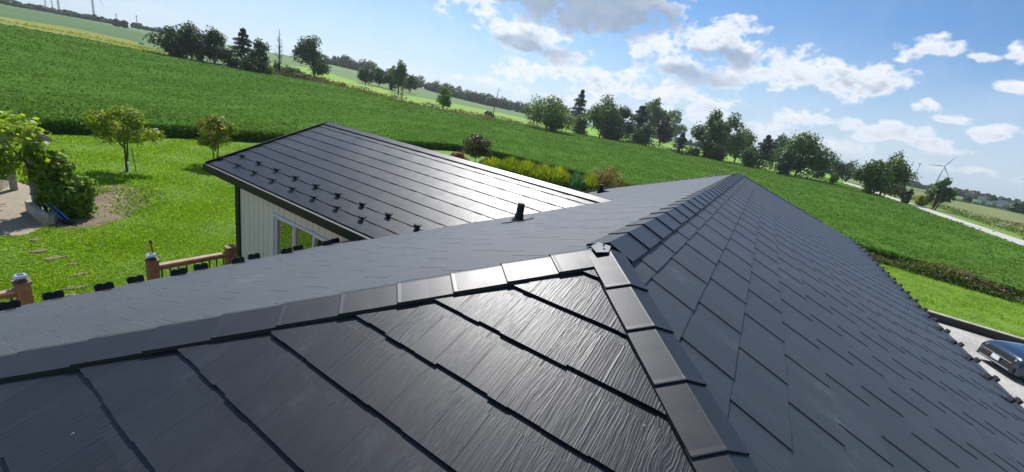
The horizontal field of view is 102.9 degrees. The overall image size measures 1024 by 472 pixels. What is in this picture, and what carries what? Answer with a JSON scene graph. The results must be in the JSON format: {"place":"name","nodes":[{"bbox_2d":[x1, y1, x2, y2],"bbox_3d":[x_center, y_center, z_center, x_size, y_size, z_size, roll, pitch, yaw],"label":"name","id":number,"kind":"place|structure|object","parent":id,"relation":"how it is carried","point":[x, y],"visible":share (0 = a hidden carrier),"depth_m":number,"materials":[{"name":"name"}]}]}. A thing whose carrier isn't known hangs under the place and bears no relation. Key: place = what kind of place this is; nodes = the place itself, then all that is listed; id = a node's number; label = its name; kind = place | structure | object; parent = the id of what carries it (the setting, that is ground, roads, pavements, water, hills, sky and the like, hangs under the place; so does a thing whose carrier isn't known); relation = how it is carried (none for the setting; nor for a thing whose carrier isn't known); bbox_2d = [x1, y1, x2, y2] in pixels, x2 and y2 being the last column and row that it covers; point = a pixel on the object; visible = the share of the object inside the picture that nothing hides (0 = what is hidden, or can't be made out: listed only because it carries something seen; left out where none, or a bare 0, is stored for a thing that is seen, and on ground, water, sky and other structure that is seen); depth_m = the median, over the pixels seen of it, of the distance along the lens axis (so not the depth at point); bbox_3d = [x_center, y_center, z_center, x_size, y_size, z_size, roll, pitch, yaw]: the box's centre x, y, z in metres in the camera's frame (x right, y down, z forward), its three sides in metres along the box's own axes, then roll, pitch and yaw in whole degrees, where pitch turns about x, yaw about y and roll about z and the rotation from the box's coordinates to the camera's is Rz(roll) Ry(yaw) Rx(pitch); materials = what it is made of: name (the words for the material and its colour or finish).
{"place":"outdoors","nodes":[
{"label":"outdoors","id":0,"kind":"place"},
{"bbox_2d":[0,182,48,235],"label":"patio","id":1,"kind":"structure","parent":0,"point":[16,218],"depth_m":13.01,"materials":[{"name":"beige stone"}]},
{"bbox_2d":[0,114,51,208],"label":"pergola","id":2,"kind":"object","parent":1,"relation":"on","point":[13,185],"visible":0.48,"depth_m":13.05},
{"bbox_2d":[0,111,62,211],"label":"grape vine","id":3,"kind":"object","parent":2,"relation":"attached to","point":[13,123],"visible":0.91,"depth_m":12.62,"materials":[{"name":"green plant"}]},
{"bbox_2d":[24,200,59,224],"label":"planter wall","id":4,"kind":"structure","parent":1,"relation":"on","point":[40,215],"depth_m":12.85,"materials":[{"name":"concrete"}]},
{"bbox_2d":[0,16,138,48],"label":"weed strip","id":5,"kind":"object","parent":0,"point":[59,28],"visible":0.67,"depth_m":140.22,"materials":[{"name":"plant"}]},
{"bbox_2d":[0,4,143,43],"bbox_3d":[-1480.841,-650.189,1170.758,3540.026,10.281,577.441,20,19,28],"label":"crop field","id":6,"kind":"structure","parent":0,"point":[18,13],"depth_m":225.35,"materials":[{"name":"green plant"}]},
{"bbox_2d":[0,0,112,23],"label":"wood","id":7,"kind":"object","parent":6,"relation":"on","point":[69,13],"visible":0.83,"depth_m":434.80,"materials":[{"name":"green plant"}]},
{"bbox_2d":[51,184,147,228],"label":"garden soil","id":8,"kind":"structure","parent":0,"point":[99,201],"depth_m":14.56,"materials":[{"name":"brown soil"}]},
{"bbox_2d":[43,203,74,224],"bbox_3d":[-14.566,-0.706,13.095,1.238,0.444,0.261,15,18,14],"label":"hand cart","id":9,"kind":"object","parent":8,"relation":"on","point":[67,220],"visible":0.94,"depth_m":13.04,"materials":[{"name":"blue paint"}]},
{"bbox_2d":[23,147,106,218],"bbox_3d":[-14.673,-1.764,13.374,1.781,2.262,1.221,7,18,-11],"label":"garden shrub","id":10,"kind":"object","parent":8,"relation":"on","point":[73,195],"visible":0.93,"depth_m":13.24,"materials":[{"name":"green plant"}]},
{"bbox_2d":[91,182,181,219],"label":"garden weeds","id":11,"kind":"object","parent":8,"relation":"on","point":[107,188],"visible":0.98,"depth_m":15.94,"materials":[{"name":"green plant"}]},
{"bbox_2d":[269,64,601,137],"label":"hay field","id":12,"kind":"structure","parent":0,"point":[333,77],"depth_m":182.99,"materials":[{"name":"green plant"}]},
{"bbox_2d":[273,29,283,61],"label":"bare tree","id":13,"kind":"object","parent":12,"relation":"on","point":[279,51],"visible":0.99,"depth_m":125.97,"materials":[{"name":"grey wood"}]},
{"bbox_2d":[273,59,289,71],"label":"shrub","id":14,"kind":"object","parent":12,"relation":"on","point":[278,66],"visible":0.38,"depth_m":121.84,"materials":[{"name":"green plant"}]},
{"bbox_2d":[284,72,316,80],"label":"shrub","id":15,"kind":"object","parent":12,"relation":"on","point":[294,75],"visible":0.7,"depth_m":116.73,"materials":[{"name":"brown plant"}]},
{"bbox_2d":[272,67,334,82],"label":"hedgerow weeds","id":16,"kind":"object","parent":12,"relation":"on","point":[282,72],"visible":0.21,"depth_m":119.63,"materials":[{"name":"green plant"}]},
{"bbox_2d":[290,34,331,76],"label":"deciduous tree","id":17,"kind":"object","parent":12,"relation":"on","point":[307,51],"visible":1,"depth_m":149.07,"materials":[{"name":"green plant"}]},
{"bbox_2d":[355,66,375,84],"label":"deciduous tree","id":18,"kind":"object","parent":12,"relation":"on","point":[364,72],"visible":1,"depth_m":183.19,"materials":[{"name":"green plant"}]},
{"bbox_2d":[389,59,408,92],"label":"deciduous tree","id":19,"kind":"object","parent":12,"relation":"on","point":[399,75],"visible":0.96,"depth_m":175.11,"materials":[{"name":"green plant"}]},
{"bbox_2d":[436,87,451,109],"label":"deciduous tree","id":20,"kind":"object","parent":12,"relation":"on","point":[444,96],"visible":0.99,"depth_m":133.52,"materials":[{"name":"green plant"}]},
{"bbox_2d":[7,5,1012,232],"bbox_3d":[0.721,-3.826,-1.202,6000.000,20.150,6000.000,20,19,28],"label":"ground","id":21,"kind":"structure","parent":0,"point":[351,74],"depth_m":305.64,"materials":[{"name":"green plant"}]},
{"bbox_2d":[0,19,189,57],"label":"yellow weeds","id":22,"kind":"object","parent":21,"relation":"on","point":[145,48],"visible":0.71,"depth_m":125.68,"materials":[{"name":"yellow plant"}]},
{"bbox_2d":[130,22,176,32],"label":"wood","id":23,"kind":"object","parent":21,"relation":"on","point":[139,25],"visible":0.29,"depth_m":482.94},
{"bbox_2d":[142,25,191,54],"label":"deciduous tree","id":24,"kind":"object","parent":21,"relation":"on","point":[166,41],"visible":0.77,"depth_m":107.37,"materials":[{"name":"green plant"}]},
{"bbox_2d":[168,37,191,57],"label":"thicket","id":25,"kind":"object","parent":21,"relation":"on","point":[178,52],"visible":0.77,"depth_m":108.65,"materials":[{"name":"green plant"}]},
{"bbox_2d":[171,20,204,58],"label":"deciduous tree","id":26,"kind":"object","parent":21,"relation":"on","point":[188,31],"visible":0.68,"depth_m":109.96,"materials":[{"name":"green plant"}]},
{"bbox_2d":[192,38,215,61],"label":"thicket","id":27,"kind":"object","parent":21,"relation":"on","point":[201,49],"visible":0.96,"depth_m":109.08,"materials":[{"name":"green plant"}]},
{"bbox_2d":[191,25,231,62],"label":"deciduous tree","id":28,"kind":"object","parent":21,"relation":"on","point":[214,38],"visible":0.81,"depth_m":110.36,"materials":[{"name":"green plant"}]},
{"bbox_2d":[220,48,240,66],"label":"deciduous tree","id":29,"kind":"object","parent":21,"relation":"on","point":[227,56],"visible":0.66,"depth_m":112.78,"materials":[{"name":"plant"}]},
{"bbox_2d":[220,27,255,68],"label":"spruce tree","id":30,"kind":"object","parent":21,"relation":"on","point":[243,40],"visible":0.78,"depth_m":111.69,"materials":[{"name":"green plant"}]},
{"bbox_2d":[240,54,264,72],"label":"thicket","id":31,"kind":"object","parent":21,"relation":"on","point":[248,63],"visible":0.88,"depth_m":108.86,"materials":[{"name":"green plant"}]},
{"bbox_2d":[244,38,271,65],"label":"deciduous tree","id":32,"kind":"object","parent":21,"relation":"on","point":[260,47],"visible":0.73,"depth_m":111.39,"materials":[{"name":"green plant"}]},
{"bbox_2d":[253,61,276,73],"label":"shrub","id":33,"kind":"object","parent":21,"relation":"on","point":[268,69],"visible":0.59,"depth_m":111.54,"materials":[{"name":"green plant"}]},
{"bbox_2d":[371,67,384,84],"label":"deciduous tree","id":34,"kind":"object","parent":21,"relation":"on","point":[379,73],"visible":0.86,"depth_m":199.71,"materials":[{"name":"green plant"}]},
{"bbox_2d":[382,70,397,90],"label":"deciduous tree","id":35,"kind":"object","parent":21,"relation":"on","point":[387,78],"visible":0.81,"depth_m":196.66,"materials":[{"name":"green plant"}]},
{"bbox_2d":[405,75,418,92],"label":"deciduous tree","id":36,"kind":"object","parent":21,"relation":"on","point":[411,84],"visible":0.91,"depth_m":223.08,"materials":[{"name":"green plant"}]},
{"bbox_2d":[293,73,548,128],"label":"hedgerow weeds","id":37,"kind":"object","parent":21,"relation":"on","point":[369,91],"visible":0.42,"depth_m":120.77,"materials":[{"name":"green plant"}]},
{"bbox_2d":[318,53,529,113],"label":"wood","id":38,"kind":"object","parent":21,"relation":"on","point":[344,61],"visible":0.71,"depth_m":526.34,"materials":[{"name":"green plant"}]},
{"bbox_2d":[520,94,577,131],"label":"deciduous tree","id":39,"kind":"object","parent":21,"relation":"on","point":[557,114],"visible":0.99,"depth_m":134.42,"materials":[{"name":"green plant"}]},
{"bbox_2d":[599,116,626,140],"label":"thicket","id":40,"kind":"object","parent":21,"relation":"on","point":[608,131],"visible":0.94,"depth_m":163.46,"materials":[{"name":"green plant"}]},
{"bbox_2d":[665,132,689,153],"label":"spruce tree","id":41,"kind":"object","parent":21,"relation":"on","point":[680,141],"visible":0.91,"depth_m":155.56,"materials":[{"name":"green plant"}]},
{"bbox_2d":[684,145,702,155],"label":"thicket","id":42,"kind":"object","parent":21,"relation":"on","point":[695,151],"visible":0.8,"depth_m":161.02,"materials":[{"name":"green plant"}]},
{"bbox_2d":[685,107,729,150],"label":"deciduous tree","id":43,"kind":"object","parent":21,"relation":"on","point":[705,136],"visible":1,"depth_m":163.88,"materials":[{"name":"green plant"}]},
{"bbox_2d":[701,144,729,160],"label":"thicket","id":44,"kind":"object","parent":21,"relation":"on","point":[718,153],"visible":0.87,"depth_m":163.58,"materials":[{"name":"green plant"}]},
{"bbox_2d":[651,135,809,168],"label":"wood","id":45,"kind":"object","parent":21,"relation":"on","point":[692,143],"visible":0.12,"depth_m":561.27,"materials":[{"name":"green plant"}]},
{"bbox_2d":[739,145,759,167],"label":"thicket","id":46,"kind":"object","parent":21,"relation":"on","point":[749,159],"visible":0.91,"depth_m":152.34,"materials":[{"name":"green plant"}]},
{"bbox_2d":[773,147,795,175],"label":"thicket","id":47,"kind":"object","parent":21,"relation":"on","point":[784,164],"visible":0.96,"depth_m":139.98,"materials":[{"name":"green plant"}]},
{"bbox_2d":[769,130,841,178],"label":"deciduous tree","id":48,"kind":"object","parent":21,"relation":"on","point":[800,147],"visible":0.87,"depth_m":144.91,"materials":[{"name":"green plant"}]},
{"bbox_2d":[829,172,838,183],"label":"shrub","id":49,"kind":"object","parent":21,"relation":"on","point":[833,178],"visible":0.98,"depth_m":148.15,"materials":[{"name":"green plant"}]},
{"bbox_2d":[851,159,894,194],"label":"deciduous tree","id":50,"kind":"object","parent":21,"relation":"on","point":[873,175],"visible":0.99,"depth_m":119.45,"materials":[{"name":"green plant"}]},
{"bbox_2d":[898,180,1023,203],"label":"wood","id":51,"kind":"object","parent":21,"relation":"on","point":[973,194],"visible":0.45,"depth_m":605.76,"materials":[{"name":"green plant"}]},
{"bbox_2d":[0,23,1023,300],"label":"soybean field","id":52,"kind":"structure","parent":0,"point":[60,83],"depth_m":54.31,"materials":[{"name":"green plant"}]},
{"bbox_2d":[0,133,1023,339],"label":"lawn","id":53,"kind":"structure","parent":0,"point":[448,152],"depth_m":19.57,"materials":[{"name":"green plant"}]},
{"bbox_2d":[75,104,165,171],"bbox_3d":[-17.778,-4.443,18.723,2.875,3.211,2.310,8,17,-8],"label":"fruit tree","id":54,"kind":"object","parent":53,"relation":"on","point":[102,121],"visible":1,"depth_m":18.20,"materials":[{"name":"green plant"}]},
{"bbox_2d":[0,134,262,302],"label":"lawn grass","id":55,"kind":"structure","parent":53,"relation":"on","point":[159,232],"depth_m":13.98,"materials":[{"name":"green plant"}]},
{"bbox_2d":[193,113,241,158],"bbox_3d":[-16.474,-5.282,22.551,2.298,2.988,1.993,9,17,-5],"label":"fruit tree","id":56,"kind":"object","parent":53,"relation":"on","point":[219,125],"visible":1,"depth_m":22.08,"materials":[{"name":"green plant"}]},
{"bbox_2d":[461,132,492,161],"bbox_3d":[-3.300,-8.137,38.793,3.084,3.427,3.420,9,17,-7],"label":"shrub","id":57,"kind":"object","parent":53,"relation":"on","point":[475,146],"visible":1,"depth_m":38.07,"materials":[{"name":"green plant"}]},
{"bbox_2d":[478,155,501,168],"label":"goldenrod clump","id":58,"kind":"object","parent":53,"relation":"on","point":[491,162],"visible":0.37,"depth_m":36.80,"materials":[{"name":"yellow plant"}]},
{"bbox_2d":[496,156,520,172],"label":"goldenrod clump","id":59,"kind":"object","parent":53,"relation":"on","point":[508,164],"visible":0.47,"depth_m":36.36,"materials":[{"name":"plant"}]},
{"bbox_2d":[0,121,1023,471],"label":"house","id":60,"kind":"structure","parent":53,"relation":"on","point":[368,303],"depth_m":2.21,"materials":[{"name":"grey tile"}]},
{"bbox_2d":[272,212,332,255],"bbox_3d":[-5.163,0.747,10.085,2.530,2.060,0.130,20,19,28],"label":"sliding door","id":61,"kind":"structure","parent":60,"relation":"in","point":[286,233],"depth_m":10.18,"materials":[{"name":"white plastic"}]},
{"bbox_2d":[512,159,537,176],"bbox_3d":[1.346,-5.913,36.420,3.233,2.094,3.177,20,19,28],"label":"goldenrod clump","id":62,"kind":"object","parent":53,"relation":"on","point":[522,167],"visible":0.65,"depth_m":35.54,"materials":[{"name":"yellow plant"}]},
{"bbox_2d":[527,163,555,181],"bbox_3d":[2.707,-5.462,35.679,3.297,2.164,3.191,20,19,28],"label":"goldenrod clump","id":63,"kind":"object","parent":53,"relation":"on","point":[540,171],"visible":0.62,"depth_m":34.75,"materials":[{"name":"yellow plant"}]},
{"bbox_2d":[548,165,571,186],"bbox_3d":[4.030,-5.145,35.412,3.128,2.195,3.155,8,17,-7],"label":"goldenrod clump","id":64,"kind":"object","parent":53,"relation":"on","point":[560,174],"visible":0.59,"depth_m":34.55,"materials":[{"name":"plant"}]},
{"bbox_2d":[565,170,586,191],"bbox_3d":[5.415,-4.643,34.844,2.241,2.078,2.273,8,17,-8],"label":"iris clump","id":65,"kind":"object","parent":53,"relation":"on","point":[576,181],"visible":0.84,"depth_m":34.30,"materials":[{"name":"green plant"}]},
{"bbox_2d":[582,172,604,192],"bbox_3d":[7.083,-4.715,36.029,3.203,2.105,3.086,20,19,28],"label":"goldenrod clump","id":66,"kind":"object","parent":53,"relation":"on","point":[589,180],"visible":0.55,"depth_m":35.13,"materials":[{"name":"plant"}]},
{"bbox_2d":[589,162,631,188],"bbox_3d":[8.585,-4.876,35.970,4.136,3.143,4.054,9,17,-6],"label":"shrub","id":67,"kind":"object","parent":53,"relation":"on","point":[605,178],"visible":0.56,"depth_m":35.38,"materials":[{"name":"yellow plant"}]},
{"bbox_2d":[863,248,1023,303],"bbox_3d":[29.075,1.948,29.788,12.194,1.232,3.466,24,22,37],"label":"field edge weeds","id":68,"kind":"object","parent":53,"relation":"on","point":[971,277],"visible":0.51,"depth_m":28.00,"materials":[{"name":"green plant"}]},
{"bbox_2d":[927,310,1023,343],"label":"driveway edging","id":69,"kind":"object","parent":53,"relation":"on","point":[973,327],"depth_m":18.84,"materials":[{"name":"grey concrete"}]},
{"bbox_2d":[15,0,1023,200],"label":"sky","id":70,"kind":"structure","parent":0,"point":[936,81],"materials":[{"name":"blue"}]},
{"bbox_2d":[563,124,844,182],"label":"tree lawn","id":71,"kind":"structure","parent":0,"point":[665,146],"depth_m":260.22,"materials":[{"name":"green plant"}]},
{"bbox_2d":[566,89,589,133],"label":"spruce tree","id":72,"kind":"object","parent":71,"relation":"on","point":[580,103],"visible":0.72,"depth_m":200.11,"materials":[{"name":"green plant"}]},
{"bbox_2d":[571,113,591,134],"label":"thicket","id":73,"kind":"object","parent":71,"relation":"on","point":[581,126],"visible":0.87,"depth_m":159.21,"materials":[{"name":"green plant"}]},
{"bbox_2d":[582,93,625,136],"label":"deciduous tree","id":74,"kind":"object","parent":71,"relation":"on","point":[602,114],"visible":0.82,"depth_m":169.64,"materials":[{"name":"green plant"}]},
{"bbox_2d":[618,104,635,139],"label":"dark tree","id":75,"kind":"object","parent":71,"relation":"on","point":[625,112],"visible":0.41,"depth_m":174.11,"materials":[{"name":"green plant"}]},
{"bbox_2d":[620,105,663,147],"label":"spruce tree","id":76,"kind":"object","parent":71,"relation":"on","point":[640,117],"visible":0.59,"depth_m":188.90,"materials":[{"name":"green plant"}]},
{"bbox_2d":[631,122,656,144],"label":"thicket","id":77,"kind":"object","parent":71,"relation":"on","point":[642,137],"visible":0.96,"depth_m":173.20,"materials":[{"name":"green plant"}]},
{"bbox_2d":[644,97,668,132],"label":"deciduous tree","id":78,"kind":"object","parent":71,"relation":"on","point":[656,113],"visible":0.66,"depth_m":244.00,"materials":[{"name":"green plant"}]},
{"bbox_2d":[654,115,674,146],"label":"purple tree","id":79,"kind":"object","parent":71,"relation":"on","point":[662,134],"visible":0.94,"depth_m":215.99,"materials":[{"name":"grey plant"}]},
{"bbox_2d":[667,109,687,142],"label":"deciduous tree","id":80,"kind":"object","parent":71,"relation":"on","point":[678,129],"visible":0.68,"depth_m":409.88,"materials":[{"name":"green plant"}]},
{"bbox_2d":[713,112,748,156],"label":"deciduous tree","id":81,"kind":"object","parent":71,"relation":"on","point":[736,142],"visible":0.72,"depth_m":189.97,"materials":[{"name":"green plant"}]},
{"bbox_2d":[725,129,757,161],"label":"deciduous tree","id":82,"kind":"object","parent":71,"relation":"on","point":[749,143],"visible":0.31,"depth_m":201.83,"materials":[{"name":"green plant"}]},
{"bbox_2d":[740,135,775,170],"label":"spruce tree","id":83,"kind":"object","parent":71,"relation":"on","point":[766,147],"visible":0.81,"depth_m":160.41,"materials":[{"name":"green plant"}]},
{"bbox_2d":[766,133,789,163],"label":"deciduous tree","id":84,"kind":"object","parent":71,"relation":"on","point":[778,142],"visible":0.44,"depth_m":240.26,"materials":[{"name":"green plant"}]},
{"bbox_2d":[826,160,844,177],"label":"deciduous tree","id":85,"kind":"object","parent":71,"relation":"on","point":[831,171],"visible":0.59,"depth_m":231.23,"materials":[{"name":"green plant"}]},
{"bbox_2d":[834,160,858,181],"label":"deciduous tree","id":86,"kind":"object","parent":71,"relation":"on","point":[848,169],"visible":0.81,"depth_m":227.28,"materials":[{"name":"green plant"}]},
{"bbox_2d":[807,168,1023,239],"bbox_3d":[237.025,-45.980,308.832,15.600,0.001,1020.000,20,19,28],"label":"road verge","id":87,"kind":"structure","parent":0,"point":[978,223],"depth_m":98.06,"materials":[{"name":"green plant"}]},
{"bbox_2d":[876,150,919,195],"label":"deciduous tree","id":88,"kind":"object","parent":87,"relation":"on","point":[900,171],"visible":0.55,"depth_m":122.65,"materials":[{"name":"green plant"}]},
{"bbox_2d":[888,186,908,197],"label":"shrub","id":89,"kind":"object","parent":87,"relation":"on","point":[901,192],"visible":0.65,"depth_m":148.17,"materials":[{"name":"plant"}]},
{"bbox_2d":[900,188,914,203],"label":"shrub","id":90,"kind":"object","parent":87,"relation":"on","point":[907,196],"visible":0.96,"depth_m":118.26,"materials":[{"name":"green plant"}]},
{"bbox_2d":[913,195,929,205],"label":"shrub","id":91,"kind":"object","parent":87,"relation":"on","point":[920,200],"visible":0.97,"depth_m":123.73,"materials":[{"name":"green plant"}]},
{"bbox_2d":[924,177,958,209],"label":"deciduous tree","id":92,"kind":"object","parent":87,"relation":"on","point":[943,194],"visible":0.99,"depth_m":114.51,"materials":[{"name":"green plant"}]},
{"bbox_2d":[843,181,1023,245],"bbox_3d":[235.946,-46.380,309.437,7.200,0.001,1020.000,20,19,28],"label":"road","id":93,"kind":"structure","parent":0,"point":[1005,236],"depth_m":85.86,"materials":[{"name":"grey asphalt"}]},
{"bbox_2d":[845,178,1023,234],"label":"pasture","id":94,"kind":"structure","parent":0,"point":[996,213],"depth_m":177.35,"materials":[{"name":"green plant"}]},
{"bbox_2d":[911,195,1023,238],"bbox_3d":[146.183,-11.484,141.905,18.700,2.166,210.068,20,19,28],"label":"pasture weeds","id":95,"kind":"object","parent":94,"relation":"on","point":[976,216],"visible":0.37,"depth_m":103.23,"materials":[{"name":"green plant"}]},
{"bbox_2d":[950,199,1008,209],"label":"hedgerow weeds","id":96,"kind":"object","parent":94,"relation":"on","point":[993,206],"visible":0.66,"depth_m":281.10,"materials":[{"name":"green plant"}]},
{"bbox_2d":[1006,202,1023,213],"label":"shrub","id":97,"kind":"object","parent":94,"relation":"on","point":[1018,207],"visible":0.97,"depth_m":268.88,"materials":[{"name":"green plant"}]},
{"bbox_2d":[879,261,1023,337],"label":"lawn grass","id":98,"kind":"structure","parent":0,"point":[924,278],"depth_m":24.07,"materials":[{"name":"green plant"}]},
{"bbox_2d":[908,188,1023,214],"bbox_3d":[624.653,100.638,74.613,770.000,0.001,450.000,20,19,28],"label":"green field","id":99,"kind":"structure","parent":0,"point":[983,204],"depth_m":278.21,"materials":[{"name":"green plant"}]},
{"bbox_2d":[976,196,1011,208],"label":"barn","id":100,"kind":"structure","parent":99,"relation":"on","point":[997,202],"depth_m":333.23,"materials":[{"name":"grey"}]},
{"bbox_2d":[938,322,1023,407],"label":"driveway","id":101,"kind":"structure","parent":0,"point":[1012,385],"depth_m":15.66,"materials":[{"name":"grey concrete"}]},
{"bbox_2d":[976,339,1023,377],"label":"parked car","id":102,"kind":"object","parent":101,"relation":"on","point":[1008,356],"visible":1,"depth_m":15.06,"materials":[{"name":"blue metal"}]},
{"bbox_3d":[-7.038,2.703,6.771,3.387,0.438,8.000,20,19,28],"label":"deck","id":103,"kind":"object","parent":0,"visible":0},
{"bbox_2d":[0,277,33,305],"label":"deck railing","id":104,"kind":"object","parent":103,"relation":"on","point":[22,292],"visible":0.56,"depth_m":6.81,"materials":[{"name":"brown wood"}]},
{"bbox_2d":[11,273,28,282],"bbox_3d":[-8.199,0.695,6.813,0.170,0.121,0.170,20,19,28],"label":"post lantern","id":105,"kind":"object","parent":104,"relation":"on","point":[20,277],"visible":1,"depth_m":6.78,"materials":[{"name":"silver metal"}]},
{"bbox_2d":[143,244,237,279],"bbox_3d":[-7.042,1.004,9.079,0.215,1.385,1.655,20,19,28],"label":"deck railing","id":106,"kind":"object","parent":103,"relation":"on","point":[154,268],"visible":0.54,"depth_m":8.79,"materials":[{"name":"brown wood"}]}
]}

